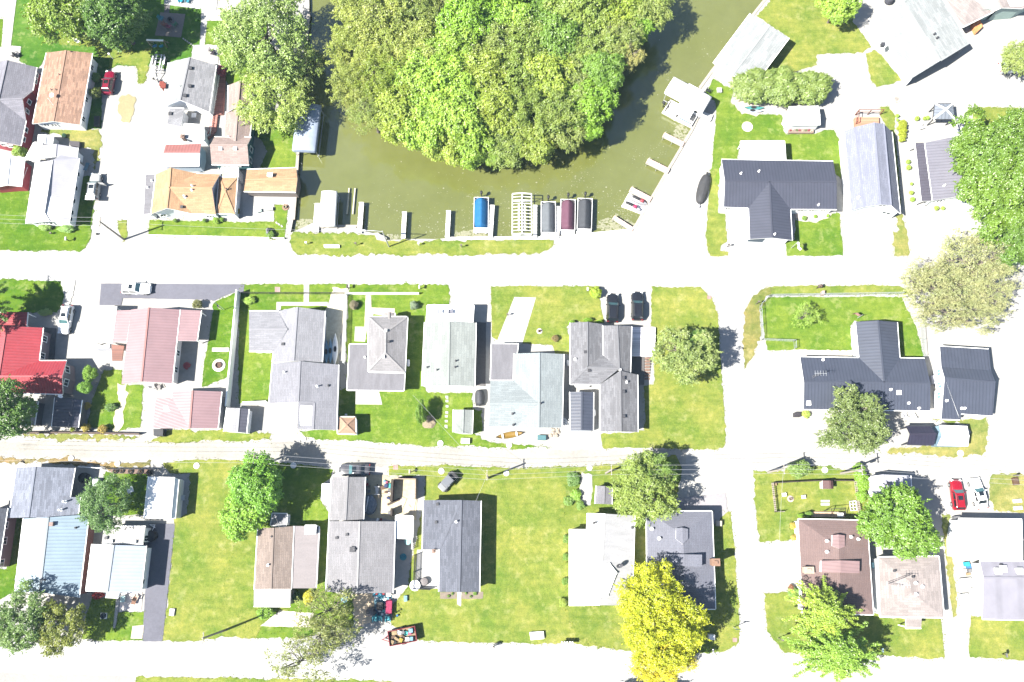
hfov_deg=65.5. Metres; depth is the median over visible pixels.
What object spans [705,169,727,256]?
lawn
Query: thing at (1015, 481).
storage box
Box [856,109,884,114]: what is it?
deck rail
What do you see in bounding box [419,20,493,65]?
tree
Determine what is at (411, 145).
tree
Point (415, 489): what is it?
board fence
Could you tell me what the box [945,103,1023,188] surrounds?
maple tree
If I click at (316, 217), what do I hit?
dock
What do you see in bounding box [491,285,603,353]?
lawn
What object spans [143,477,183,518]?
garage
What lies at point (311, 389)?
ranch house
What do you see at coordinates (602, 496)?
garden shed
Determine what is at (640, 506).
tree
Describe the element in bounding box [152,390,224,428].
garage
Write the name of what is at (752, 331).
lawn
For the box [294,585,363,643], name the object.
sparse tree
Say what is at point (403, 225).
dock
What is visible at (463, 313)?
deck roof
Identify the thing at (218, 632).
utility pole
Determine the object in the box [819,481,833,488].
playhouse
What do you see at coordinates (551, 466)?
grass tufts
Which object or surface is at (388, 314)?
porch
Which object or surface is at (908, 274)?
locust tree
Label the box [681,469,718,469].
power line
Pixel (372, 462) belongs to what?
power line
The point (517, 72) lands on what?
tree
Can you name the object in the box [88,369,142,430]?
lawn
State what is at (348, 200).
guide rail
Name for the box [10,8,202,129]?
grass tufts
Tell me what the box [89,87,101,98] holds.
shrub
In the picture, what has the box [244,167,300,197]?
garage
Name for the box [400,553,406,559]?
paddling pool
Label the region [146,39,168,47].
swing set
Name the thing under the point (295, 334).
ranch house
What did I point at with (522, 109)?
tree
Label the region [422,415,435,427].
brush pile
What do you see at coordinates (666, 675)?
yellow tree
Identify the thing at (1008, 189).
maple tree
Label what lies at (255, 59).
tree
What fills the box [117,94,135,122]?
sand patch
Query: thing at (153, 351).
ranch house
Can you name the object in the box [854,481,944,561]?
tree
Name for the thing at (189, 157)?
garage
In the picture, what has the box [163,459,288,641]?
lawn
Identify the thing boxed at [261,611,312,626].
slab
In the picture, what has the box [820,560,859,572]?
roof dormer
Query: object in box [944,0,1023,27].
house
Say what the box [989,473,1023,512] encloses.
lawn
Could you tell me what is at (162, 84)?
brick stack
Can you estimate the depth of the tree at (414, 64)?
126.40 m
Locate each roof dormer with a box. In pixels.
[585,563,616,597]
[664,554,701,566]
[676,528,687,543]
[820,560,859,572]
[831,535,844,548]
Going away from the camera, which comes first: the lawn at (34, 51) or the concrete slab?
the concrete slab
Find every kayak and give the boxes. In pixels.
[324,341,327,363]
[328,339,331,363]
[744,109,762,112]
[745,106,763,109]
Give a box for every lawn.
[0,19,2,46]
[0,175,94,251]
[0,278,63,312]
[0,455,150,470]
[0,518,22,598]
[11,0,200,68]
[23,434,136,442]
[40,129,102,169]
[57,33,151,83]
[81,597,143,640]
[87,56,108,128]
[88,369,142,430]
[102,472,148,514]
[117,220,127,240]
[135,675,390,681]
[148,219,274,239]
[151,429,271,442]
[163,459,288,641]
[202,293,234,386]
[205,18,266,105]
[238,283,345,403]
[253,106,297,167]
[254,205,287,237]
[254,462,332,627]
[256,586,353,639]
[290,231,553,256]
[302,282,548,449]
[389,455,739,653]
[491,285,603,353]
[557,464,637,648]
[601,286,725,449]
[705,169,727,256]
[706,79,840,183]
[742,288,773,368]
[753,465,880,541]
[757,0,870,71]
[761,296,922,357]
[764,592,944,658]
[766,284,912,295]
[786,213,842,255]
[866,50,900,86]
[880,106,900,205]
[887,417,988,457]
[892,214,909,255]
[941,514,956,616]
[969,616,1023,660]
[973,107,1017,125]
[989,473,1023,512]
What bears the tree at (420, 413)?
on the lawn at (391, 419)
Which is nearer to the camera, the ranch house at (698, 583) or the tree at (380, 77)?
the ranch house at (698, 583)
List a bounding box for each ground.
[0,0,1023,681]
[341,0,615,154]
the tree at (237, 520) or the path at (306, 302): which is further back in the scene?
the path at (306, 302)
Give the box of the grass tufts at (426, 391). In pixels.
[82,19,923,642]
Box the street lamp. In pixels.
[361,229,389,246]
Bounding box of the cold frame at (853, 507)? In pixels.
[849,501,856,510]
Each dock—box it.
[312,203,320,232]
[357,202,364,232]
[401,212,407,238]
[445,210,451,237]
[488,205,494,238]
[532,205,537,237]
[555,206,560,238]
[612,215,633,231]
[629,187,651,201]
[645,158,669,173]
[662,132,683,146]
[696,112,712,121]
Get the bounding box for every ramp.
[207,68,225,139]
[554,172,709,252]
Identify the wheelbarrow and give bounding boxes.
[374,484,379,494]
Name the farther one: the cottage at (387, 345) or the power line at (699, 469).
the cottage at (387, 345)
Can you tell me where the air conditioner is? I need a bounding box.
[929,375,937,384]
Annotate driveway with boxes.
[99,283,244,304]
[142,523,174,641]
[473,322,485,385]
[676,493,727,524]
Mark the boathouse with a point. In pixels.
(753, 42)
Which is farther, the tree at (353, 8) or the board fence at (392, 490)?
the tree at (353, 8)
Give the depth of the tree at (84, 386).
121.27 m
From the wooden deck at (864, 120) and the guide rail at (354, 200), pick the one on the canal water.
the guide rail at (354, 200)
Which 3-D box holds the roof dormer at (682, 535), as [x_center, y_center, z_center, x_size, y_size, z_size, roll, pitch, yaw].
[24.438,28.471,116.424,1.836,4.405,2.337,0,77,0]
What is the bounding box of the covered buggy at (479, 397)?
[475,390,484,405]
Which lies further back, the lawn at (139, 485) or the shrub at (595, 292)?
the shrub at (595, 292)
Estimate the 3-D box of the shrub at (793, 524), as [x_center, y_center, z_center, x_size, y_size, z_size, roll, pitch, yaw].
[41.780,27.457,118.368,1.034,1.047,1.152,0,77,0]
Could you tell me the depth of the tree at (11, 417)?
114.09 m
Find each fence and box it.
[145,234,284,238]
[212,76,219,112]
[225,289,240,407]
[239,292,344,293]
[242,401,267,403]
[343,293,346,363]
[346,292,418,294]
[390,479,394,501]
[390,508,393,515]
[394,478,416,479]
[412,554,429,589]
[415,479,416,498]
[759,292,904,310]
[760,309,796,348]
[771,483,784,511]
[773,480,854,482]
[854,481,860,512]
[921,324,926,356]
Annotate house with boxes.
[0,60,40,151]
[0,508,15,566]
[8,467,80,517]
[15,515,93,597]
[32,50,97,130]
[122,307,181,384]
[150,168,219,218]
[163,57,218,116]
[210,110,254,169]
[227,80,255,117]
[249,307,326,362]
[254,526,293,588]
[268,361,339,429]
[325,521,395,592]
[421,321,476,386]
[422,500,481,591]
[489,353,563,427]
[569,322,617,384]
[583,513,634,605]
[646,510,719,609]
[720,159,836,243]
[794,518,873,614]
[796,320,930,410]
[870,0,969,85]
[872,556,944,617]
[924,137,980,204]
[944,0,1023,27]
[971,561,1023,620]
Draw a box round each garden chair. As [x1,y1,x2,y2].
[153,383,160,389]
[372,616,377,621]
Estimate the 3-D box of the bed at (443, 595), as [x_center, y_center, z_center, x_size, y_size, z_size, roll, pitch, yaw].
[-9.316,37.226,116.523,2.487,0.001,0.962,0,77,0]
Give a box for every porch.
[0,312,35,326]
[105,592,124,597]
[112,310,130,344]
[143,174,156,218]
[167,107,188,131]
[177,309,205,343]
[254,589,293,606]
[383,312,395,318]
[898,618,921,628]
[908,143,931,206]
[950,200,973,211]
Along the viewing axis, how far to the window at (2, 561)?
115.83 m
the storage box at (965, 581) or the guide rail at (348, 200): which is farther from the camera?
the guide rail at (348, 200)
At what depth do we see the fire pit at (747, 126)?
133.44 m
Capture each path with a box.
[1,0,15,45]
[43,327,55,359]
[112,383,127,431]
[113,600,119,627]
[164,4,169,12]
[200,9,222,44]
[214,91,226,135]
[276,284,327,310]
[364,295,394,326]
[457,592,461,605]
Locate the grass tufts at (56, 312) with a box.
[0,17,234,598]
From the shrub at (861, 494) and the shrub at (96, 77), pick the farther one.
the shrub at (96, 77)
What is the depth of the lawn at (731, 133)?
133.19 m
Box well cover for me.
[169,608,174,615]
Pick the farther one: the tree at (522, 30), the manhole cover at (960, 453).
the tree at (522, 30)
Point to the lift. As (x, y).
(524, 213)
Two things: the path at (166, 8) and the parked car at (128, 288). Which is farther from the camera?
the path at (166, 8)
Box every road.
[0,251,859,285]
[719,283,765,650]
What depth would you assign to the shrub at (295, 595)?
115.56 m
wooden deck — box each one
[631,327,654,356]
[811,512,844,516]
[853,117,878,126]
[970,20,982,34]
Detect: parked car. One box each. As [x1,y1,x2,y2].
[57,304,74,334]
[85,173,106,199]
[101,70,116,94]
[120,281,151,294]
[339,462,370,476]
[606,293,619,322]
[630,291,644,320]
[948,479,965,509]
[967,478,988,509]
[997,62,1023,74]
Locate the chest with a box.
[461,438,469,443]
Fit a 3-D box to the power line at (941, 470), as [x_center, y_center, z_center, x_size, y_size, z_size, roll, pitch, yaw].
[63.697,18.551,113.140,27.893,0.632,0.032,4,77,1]
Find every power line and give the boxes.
[0,460,216,462]
[33,456,160,457]
[103,221,333,230]
[255,458,481,474]
[262,463,486,479]
[263,454,475,469]
[487,474,610,479]
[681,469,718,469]
[863,474,1018,484]
[866,465,1021,475]
[872,470,1011,479]
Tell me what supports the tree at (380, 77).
on the island ground at (351, 52)
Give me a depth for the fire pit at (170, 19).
138.00 m
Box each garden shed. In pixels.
[37,134,58,144]
[51,397,87,427]
[223,408,251,433]
[270,513,289,526]
[337,416,357,434]
[395,515,413,538]
[452,410,473,433]
[594,486,612,503]
[782,106,819,130]
[866,474,911,496]
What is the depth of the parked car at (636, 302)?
125.04 m
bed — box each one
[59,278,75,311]
[110,469,152,473]
[440,592,456,598]
[461,592,482,598]
[580,472,592,504]
[733,97,760,115]
[795,213,830,220]
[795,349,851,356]
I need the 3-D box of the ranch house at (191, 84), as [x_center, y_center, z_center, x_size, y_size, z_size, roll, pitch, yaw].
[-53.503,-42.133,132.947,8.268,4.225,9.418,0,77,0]
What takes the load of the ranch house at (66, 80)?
on the ground at (780, 434)
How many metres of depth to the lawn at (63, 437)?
121.81 m
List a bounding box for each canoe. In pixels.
[332,333,337,363]
[496,431,522,438]
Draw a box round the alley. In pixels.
[0,438,686,467]
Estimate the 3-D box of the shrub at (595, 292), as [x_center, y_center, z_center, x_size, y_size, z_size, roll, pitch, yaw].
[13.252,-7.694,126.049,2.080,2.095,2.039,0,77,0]
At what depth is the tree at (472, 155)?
126.22 m
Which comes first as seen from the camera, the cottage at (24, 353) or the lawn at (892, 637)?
the lawn at (892, 637)
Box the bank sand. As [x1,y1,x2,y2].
[374,233,386,241]
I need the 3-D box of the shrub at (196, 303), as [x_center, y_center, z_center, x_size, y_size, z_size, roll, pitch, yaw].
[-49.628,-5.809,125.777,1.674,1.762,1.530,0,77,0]
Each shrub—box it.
[11,145,27,156]
[36,308,52,315]
[38,224,51,230]
[56,225,75,232]
[81,423,91,431]
[84,402,91,409]
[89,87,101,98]
[91,72,100,82]
[91,592,104,599]
[97,424,108,433]
[105,403,117,411]
[183,362,190,369]
[192,299,202,307]
[212,217,219,223]
[217,65,226,76]
[241,296,255,304]
[256,607,276,619]
[265,230,274,238]
[292,591,300,601]
[303,590,314,605]
[349,300,358,309]
[410,301,417,309]
[551,335,558,341]
[559,598,567,607]
[561,577,568,584]
[563,496,573,505]
[563,535,568,542]
[563,553,568,559]
[566,472,579,486]
[570,489,581,500]
[576,500,585,509]
[589,286,601,298]
[728,66,776,104]
[766,64,805,107]
[786,459,813,479]
[788,587,798,598]
[789,522,795,529]
[792,70,832,105]
[801,410,810,418]
[805,511,813,517]
[852,462,864,473]
[852,470,868,481]
[854,489,868,502]
[855,479,869,490]
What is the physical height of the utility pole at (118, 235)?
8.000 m
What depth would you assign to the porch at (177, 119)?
131.39 m
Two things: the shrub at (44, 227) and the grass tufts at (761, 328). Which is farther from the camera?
the shrub at (44, 227)
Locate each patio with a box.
[0,46,20,59]
[119,592,141,610]
[155,12,184,36]
[164,0,216,9]
[192,45,218,62]
[243,193,293,220]
[352,593,373,626]
[354,327,366,341]
[355,391,381,404]
[415,550,438,588]
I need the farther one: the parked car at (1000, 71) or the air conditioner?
the parked car at (1000, 71)
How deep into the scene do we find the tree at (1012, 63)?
131.33 m
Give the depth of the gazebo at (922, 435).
119.20 m
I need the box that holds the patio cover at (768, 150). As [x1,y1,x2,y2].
[738,140,785,159]
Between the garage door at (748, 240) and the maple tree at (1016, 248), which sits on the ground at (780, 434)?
the maple tree at (1016, 248)
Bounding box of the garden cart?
[793,412,800,416]
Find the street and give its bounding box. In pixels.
[0,638,1023,681]
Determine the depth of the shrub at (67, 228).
128.55 m
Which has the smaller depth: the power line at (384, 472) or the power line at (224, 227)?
the power line at (384, 472)
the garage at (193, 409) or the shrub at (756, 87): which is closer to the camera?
the garage at (193, 409)
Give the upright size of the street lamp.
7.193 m
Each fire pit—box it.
[166,16,173,22]
[212,359,224,371]
[282,204,288,209]
[742,122,752,131]
[787,496,793,501]
[893,95,900,101]
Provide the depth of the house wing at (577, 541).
115.07 m
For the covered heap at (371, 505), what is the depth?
118.77 m
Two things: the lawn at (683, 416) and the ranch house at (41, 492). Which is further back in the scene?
the lawn at (683, 416)
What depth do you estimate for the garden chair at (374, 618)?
115.35 m
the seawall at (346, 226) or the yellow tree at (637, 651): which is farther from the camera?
the seawall at (346, 226)
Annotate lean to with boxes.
[21,401,44,425]
[321,484,330,500]
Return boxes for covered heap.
[364,495,376,514]
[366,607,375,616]
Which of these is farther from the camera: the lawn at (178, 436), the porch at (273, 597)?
the lawn at (178, 436)
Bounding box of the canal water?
[291,0,761,239]
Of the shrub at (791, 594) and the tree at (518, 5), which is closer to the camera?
the shrub at (791, 594)
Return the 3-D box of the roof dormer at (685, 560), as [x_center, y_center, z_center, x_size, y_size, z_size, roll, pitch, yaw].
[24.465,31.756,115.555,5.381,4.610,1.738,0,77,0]
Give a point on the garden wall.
(82, 433)
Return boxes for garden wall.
[23,432,141,434]
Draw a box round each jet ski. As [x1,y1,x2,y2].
[623,201,640,211]
[630,195,647,205]
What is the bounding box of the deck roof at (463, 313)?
[426,305,473,322]
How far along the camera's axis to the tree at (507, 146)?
127.14 m
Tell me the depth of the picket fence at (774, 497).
119.16 m
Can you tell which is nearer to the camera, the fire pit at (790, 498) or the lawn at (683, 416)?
the fire pit at (790, 498)
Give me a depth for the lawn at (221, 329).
125.31 m
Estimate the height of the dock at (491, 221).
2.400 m
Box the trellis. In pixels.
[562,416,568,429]
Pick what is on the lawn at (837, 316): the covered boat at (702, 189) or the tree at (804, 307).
the tree at (804, 307)
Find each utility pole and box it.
[99,217,124,239]
[202,629,226,643]
[767,464,784,472]
[840,464,863,474]
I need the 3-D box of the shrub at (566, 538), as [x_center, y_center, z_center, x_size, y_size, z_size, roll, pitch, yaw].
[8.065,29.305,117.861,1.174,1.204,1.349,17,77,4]
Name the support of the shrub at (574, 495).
on the ground at (780, 434)
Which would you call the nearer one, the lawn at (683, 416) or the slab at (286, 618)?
the slab at (286, 618)
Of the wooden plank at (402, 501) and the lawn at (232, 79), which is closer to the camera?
the wooden plank at (402, 501)
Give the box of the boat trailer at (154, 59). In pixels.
[151,54,166,81]
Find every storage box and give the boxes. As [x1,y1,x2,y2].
[153,429,166,436]
[958,578,971,584]
[959,593,968,597]
[1011,477,1019,484]
[1013,499,1021,502]
[1013,506,1022,509]
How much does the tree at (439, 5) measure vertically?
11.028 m
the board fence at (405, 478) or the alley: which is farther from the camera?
the alley
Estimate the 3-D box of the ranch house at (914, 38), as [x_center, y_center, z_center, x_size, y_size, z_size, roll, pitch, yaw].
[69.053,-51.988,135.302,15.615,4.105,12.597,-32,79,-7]
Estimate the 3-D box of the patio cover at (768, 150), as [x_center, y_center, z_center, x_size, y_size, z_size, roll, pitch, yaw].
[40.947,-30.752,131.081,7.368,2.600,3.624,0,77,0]
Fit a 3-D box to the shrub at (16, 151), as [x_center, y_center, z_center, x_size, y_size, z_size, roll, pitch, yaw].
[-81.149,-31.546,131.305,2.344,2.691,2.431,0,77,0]
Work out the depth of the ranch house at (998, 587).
113.66 m
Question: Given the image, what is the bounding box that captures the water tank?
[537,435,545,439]
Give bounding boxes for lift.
[512,193,531,236]
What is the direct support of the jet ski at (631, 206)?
on the floating platform
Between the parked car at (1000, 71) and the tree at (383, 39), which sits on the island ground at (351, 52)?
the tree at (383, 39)
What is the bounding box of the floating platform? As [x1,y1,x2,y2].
[621,193,644,213]
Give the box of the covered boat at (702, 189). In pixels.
[696,172,709,207]
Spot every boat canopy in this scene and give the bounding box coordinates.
[292,103,324,158]
[319,190,339,228]
[663,77,711,118]
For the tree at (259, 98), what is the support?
on the ground at (780, 434)
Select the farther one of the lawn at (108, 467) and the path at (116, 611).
the lawn at (108, 467)
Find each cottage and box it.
[0,326,75,394]
[25,155,83,226]
[85,544,151,591]
[367,316,407,372]
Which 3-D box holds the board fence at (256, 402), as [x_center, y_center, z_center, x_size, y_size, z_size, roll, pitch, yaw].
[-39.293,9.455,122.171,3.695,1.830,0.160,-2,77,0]
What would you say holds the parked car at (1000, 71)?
on the ground at (780, 434)
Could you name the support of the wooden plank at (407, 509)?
on the yard at (405, 489)
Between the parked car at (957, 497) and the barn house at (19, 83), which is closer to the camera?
the parked car at (957, 497)
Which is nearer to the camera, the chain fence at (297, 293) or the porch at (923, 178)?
the chain fence at (297, 293)
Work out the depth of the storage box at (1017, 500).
119.34 m
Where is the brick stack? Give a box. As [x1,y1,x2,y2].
[159,81,165,90]
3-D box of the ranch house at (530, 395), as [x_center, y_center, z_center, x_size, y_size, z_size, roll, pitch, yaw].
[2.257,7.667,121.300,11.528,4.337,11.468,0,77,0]
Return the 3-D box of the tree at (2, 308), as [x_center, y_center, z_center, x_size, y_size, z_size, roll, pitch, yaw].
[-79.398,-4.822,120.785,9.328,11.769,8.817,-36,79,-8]
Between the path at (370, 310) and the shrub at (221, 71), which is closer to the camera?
the path at (370, 310)
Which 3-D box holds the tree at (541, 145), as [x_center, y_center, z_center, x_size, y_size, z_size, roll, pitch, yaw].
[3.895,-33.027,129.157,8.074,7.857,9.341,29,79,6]
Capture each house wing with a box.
[40,144,82,162]
[102,526,150,543]
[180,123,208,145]
[216,176,241,218]
[221,167,242,183]
[292,525,319,587]
[329,477,365,519]
[346,343,404,390]
[490,343,518,379]
[569,529,585,605]
[599,368,638,431]
[602,325,631,372]
[949,119,971,136]
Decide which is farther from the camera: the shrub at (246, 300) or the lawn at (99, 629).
the shrub at (246, 300)
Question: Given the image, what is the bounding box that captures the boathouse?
[712,13,789,84]
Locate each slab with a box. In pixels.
[131,625,143,638]
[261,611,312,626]
[496,297,535,343]
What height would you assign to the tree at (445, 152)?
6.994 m
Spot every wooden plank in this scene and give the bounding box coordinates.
[387,498,399,505]
[397,496,406,507]
[402,505,411,513]
[410,499,415,514]
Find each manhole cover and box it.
[193,463,199,468]
[290,462,296,467]
[957,450,963,456]
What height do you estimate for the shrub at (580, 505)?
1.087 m
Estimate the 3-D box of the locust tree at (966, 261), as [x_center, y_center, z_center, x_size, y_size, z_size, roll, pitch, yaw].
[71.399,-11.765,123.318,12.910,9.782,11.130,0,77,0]
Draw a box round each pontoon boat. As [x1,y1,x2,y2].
[473,190,488,233]
[540,195,555,236]
[560,192,575,235]
[576,191,592,233]
[662,100,697,127]
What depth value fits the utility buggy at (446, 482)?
119.17 m
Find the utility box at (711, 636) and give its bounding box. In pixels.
[708,634,714,639]
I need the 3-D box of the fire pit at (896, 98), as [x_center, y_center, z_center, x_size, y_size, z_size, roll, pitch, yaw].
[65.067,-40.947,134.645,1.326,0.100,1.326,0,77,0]
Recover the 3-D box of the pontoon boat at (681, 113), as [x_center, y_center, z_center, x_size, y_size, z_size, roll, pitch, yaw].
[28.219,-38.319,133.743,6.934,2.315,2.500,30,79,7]
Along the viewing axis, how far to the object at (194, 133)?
130.70 m
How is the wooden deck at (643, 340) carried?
on the ground at (780, 434)
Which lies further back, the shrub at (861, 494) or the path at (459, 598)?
the shrub at (861, 494)
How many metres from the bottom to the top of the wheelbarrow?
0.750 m
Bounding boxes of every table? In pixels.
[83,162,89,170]
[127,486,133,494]
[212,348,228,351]
[264,207,272,210]
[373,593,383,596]
[385,600,391,613]
[410,580,419,590]
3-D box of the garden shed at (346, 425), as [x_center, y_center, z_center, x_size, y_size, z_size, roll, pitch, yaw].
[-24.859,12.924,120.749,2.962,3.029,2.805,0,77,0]
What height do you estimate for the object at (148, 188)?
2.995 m
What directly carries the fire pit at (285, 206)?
on the lawn at (280, 215)
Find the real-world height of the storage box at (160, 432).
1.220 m
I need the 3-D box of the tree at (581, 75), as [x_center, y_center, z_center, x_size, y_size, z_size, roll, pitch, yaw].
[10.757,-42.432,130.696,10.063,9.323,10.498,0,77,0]
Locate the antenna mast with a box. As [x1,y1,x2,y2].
[891,582,907,587]
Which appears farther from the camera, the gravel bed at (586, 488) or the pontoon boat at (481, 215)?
the pontoon boat at (481, 215)
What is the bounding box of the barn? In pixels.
[839,122,900,218]
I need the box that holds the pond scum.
[292,28,722,239]
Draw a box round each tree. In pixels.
[0,280,12,331]
[0,374,38,439]
[0,577,48,656]
[20,0,101,45]
[31,597,88,658]
[74,0,151,51]
[75,471,134,535]
[76,380,92,393]
[82,365,98,381]
[207,0,314,85]
[217,493,271,542]
[225,449,284,515]
[232,51,314,136]
[264,637,339,681]
[276,40,324,90]
[290,610,361,664]
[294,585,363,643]
[315,604,357,651]
[323,8,394,78]
[325,59,379,110]
[329,0,414,46]
[344,48,414,114]
[345,93,390,134]
[349,21,428,69]
[371,84,426,145]
[375,0,443,44]
[381,47,443,104]
[389,16,459,70]
[394,90,463,151]
[406,0,456,20]
[408,126,421,150]
[412,54,481,113]
[415,398,427,424]
[418,128,467,167]
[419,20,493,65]
[426,82,489,142]
[435,0,505,43]
[449,124,496,171]
[453,41,516,93]
[458,21,520,59]
[464,85,529,139]
[466,0,531,36]
[477,43,542,111]
[477,119,532,170]
[477,142,505,165]
[486,10,552,79]
[503,77,553,141]
[505,0,580,44]
[510,118,560,165]
[521,43,577,108]
[526,78,589,139]
[527,11,584,67]
[539,0,619,40]
[546,106,587,153]
[550,49,603,102]
[562,78,620,129]
[565,15,619,67]
[569,117,603,141]
[577,48,627,95]
[586,0,655,35]
[592,16,646,59]
[606,447,681,528]
[612,0,655,43]
[613,38,646,74]
[613,556,689,630]
[618,595,672,667]
[620,591,713,674]
[621,0,675,31]
[625,635,700,681]
[630,452,679,494]
[649,325,723,386]
[781,575,863,639]
[782,621,881,681]
[791,301,821,328]
[814,0,862,25]
[814,382,892,456]
[849,392,869,412]
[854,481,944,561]
[897,257,995,319]
[900,256,962,296]
[911,289,1015,336]
[932,228,1013,292]
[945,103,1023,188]
[948,260,1022,317]
[952,144,1023,248]
[958,167,981,202]
[988,105,1023,166]
[993,202,1023,272]
[1000,40,1023,76]
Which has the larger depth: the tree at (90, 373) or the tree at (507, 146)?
the tree at (507, 146)
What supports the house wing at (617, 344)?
on the ground at (780, 434)
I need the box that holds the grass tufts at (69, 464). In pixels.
[0,456,150,473]
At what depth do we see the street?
114.43 m
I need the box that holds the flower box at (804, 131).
[788,129,813,133]
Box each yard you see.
[324,287,347,364]
[365,474,417,519]
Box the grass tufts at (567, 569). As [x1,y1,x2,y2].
[559,464,628,649]
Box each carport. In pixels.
[25,142,42,163]
[92,306,119,344]
[569,392,593,431]
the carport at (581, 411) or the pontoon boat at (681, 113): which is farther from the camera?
the pontoon boat at (681, 113)
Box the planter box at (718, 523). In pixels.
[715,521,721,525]
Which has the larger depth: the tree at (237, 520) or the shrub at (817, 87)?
the shrub at (817, 87)
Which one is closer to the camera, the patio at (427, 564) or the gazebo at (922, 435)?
the patio at (427, 564)
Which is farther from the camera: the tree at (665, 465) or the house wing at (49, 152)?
the house wing at (49, 152)
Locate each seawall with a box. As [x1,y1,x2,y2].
[292,12,310,220]
[319,225,357,229]
[445,226,635,239]
[634,117,698,226]
[698,0,765,88]
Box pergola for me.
[112,344,124,360]
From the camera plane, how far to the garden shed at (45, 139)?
130.83 m
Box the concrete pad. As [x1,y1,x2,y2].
[632,357,643,384]
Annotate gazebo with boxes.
[900,426,936,445]
[927,103,954,125]
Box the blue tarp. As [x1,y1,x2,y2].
[374,593,391,615]
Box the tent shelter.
[931,425,968,446]
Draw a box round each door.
[746,238,766,242]
[854,211,867,214]
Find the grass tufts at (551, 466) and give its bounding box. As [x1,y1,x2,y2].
[63,2,1019,681]
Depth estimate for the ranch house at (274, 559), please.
114.77 m
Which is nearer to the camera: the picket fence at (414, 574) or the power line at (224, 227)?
the picket fence at (414, 574)
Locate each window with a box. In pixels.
[0,559,4,566]
[3,537,7,544]
[40,352,45,359]
[43,335,47,342]
[63,378,69,386]
[65,366,69,373]
[880,211,891,215]
[936,368,940,376]
[936,391,940,399]
[937,381,942,388]
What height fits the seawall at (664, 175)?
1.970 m
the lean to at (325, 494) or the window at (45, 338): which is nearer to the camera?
the lean to at (325, 494)
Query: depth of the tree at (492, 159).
127.60 m
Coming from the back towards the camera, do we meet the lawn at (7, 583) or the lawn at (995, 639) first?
the lawn at (7, 583)
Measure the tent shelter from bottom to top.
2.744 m
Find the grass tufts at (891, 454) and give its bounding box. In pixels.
[27,128,1022,614]
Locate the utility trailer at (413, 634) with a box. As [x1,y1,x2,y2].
[381,626,416,645]
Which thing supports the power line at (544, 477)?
attached to the utility pole
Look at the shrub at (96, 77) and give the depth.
134.31 m
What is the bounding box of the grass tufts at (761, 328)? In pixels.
[743,287,772,367]
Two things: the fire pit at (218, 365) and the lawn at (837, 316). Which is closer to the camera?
the fire pit at (218, 365)
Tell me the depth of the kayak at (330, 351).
124.40 m
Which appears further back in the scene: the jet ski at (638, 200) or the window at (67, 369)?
the jet ski at (638, 200)
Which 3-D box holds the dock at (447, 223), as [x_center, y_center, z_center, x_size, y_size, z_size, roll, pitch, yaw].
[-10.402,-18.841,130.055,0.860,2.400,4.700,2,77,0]
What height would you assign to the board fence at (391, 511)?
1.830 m
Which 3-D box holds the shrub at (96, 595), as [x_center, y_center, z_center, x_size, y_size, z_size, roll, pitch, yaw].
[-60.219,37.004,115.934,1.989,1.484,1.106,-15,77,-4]
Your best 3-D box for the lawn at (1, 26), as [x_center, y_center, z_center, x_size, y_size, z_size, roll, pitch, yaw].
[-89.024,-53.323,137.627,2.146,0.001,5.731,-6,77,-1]
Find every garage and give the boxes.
[0,156,31,192]
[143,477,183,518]
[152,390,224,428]
[162,143,205,171]
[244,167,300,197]
[933,346,995,419]
[947,518,1022,559]
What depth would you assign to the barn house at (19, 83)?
130.88 m
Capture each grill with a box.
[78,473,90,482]
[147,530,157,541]
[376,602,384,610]
[420,577,427,585]
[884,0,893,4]
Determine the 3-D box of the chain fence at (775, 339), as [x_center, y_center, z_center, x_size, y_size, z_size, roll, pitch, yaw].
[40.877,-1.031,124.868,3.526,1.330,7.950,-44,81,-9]
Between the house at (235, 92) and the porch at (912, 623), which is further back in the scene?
the house at (235, 92)
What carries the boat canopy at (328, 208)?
in the canal water
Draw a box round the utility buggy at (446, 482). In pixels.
[438,471,457,491]
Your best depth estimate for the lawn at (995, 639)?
115.22 m
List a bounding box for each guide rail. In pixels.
[346,188,349,213]
[352,188,355,213]
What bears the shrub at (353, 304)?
on the lawn at (391, 419)
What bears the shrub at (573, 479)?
on the lawn at (590, 624)
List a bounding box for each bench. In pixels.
[324,244,339,247]
[530,631,543,639]
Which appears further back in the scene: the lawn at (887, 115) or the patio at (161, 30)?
the patio at (161, 30)
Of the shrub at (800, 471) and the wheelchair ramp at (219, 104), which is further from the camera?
the wheelchair ramp at (219, 104)
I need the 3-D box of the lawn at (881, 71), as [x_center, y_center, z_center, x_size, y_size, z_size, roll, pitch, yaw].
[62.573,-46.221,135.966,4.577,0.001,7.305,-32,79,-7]
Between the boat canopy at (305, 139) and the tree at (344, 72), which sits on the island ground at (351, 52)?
the tree at (344, 72)
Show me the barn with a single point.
(868, 171)
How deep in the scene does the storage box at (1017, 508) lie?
119.11 m
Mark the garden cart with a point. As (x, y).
(796, 414)

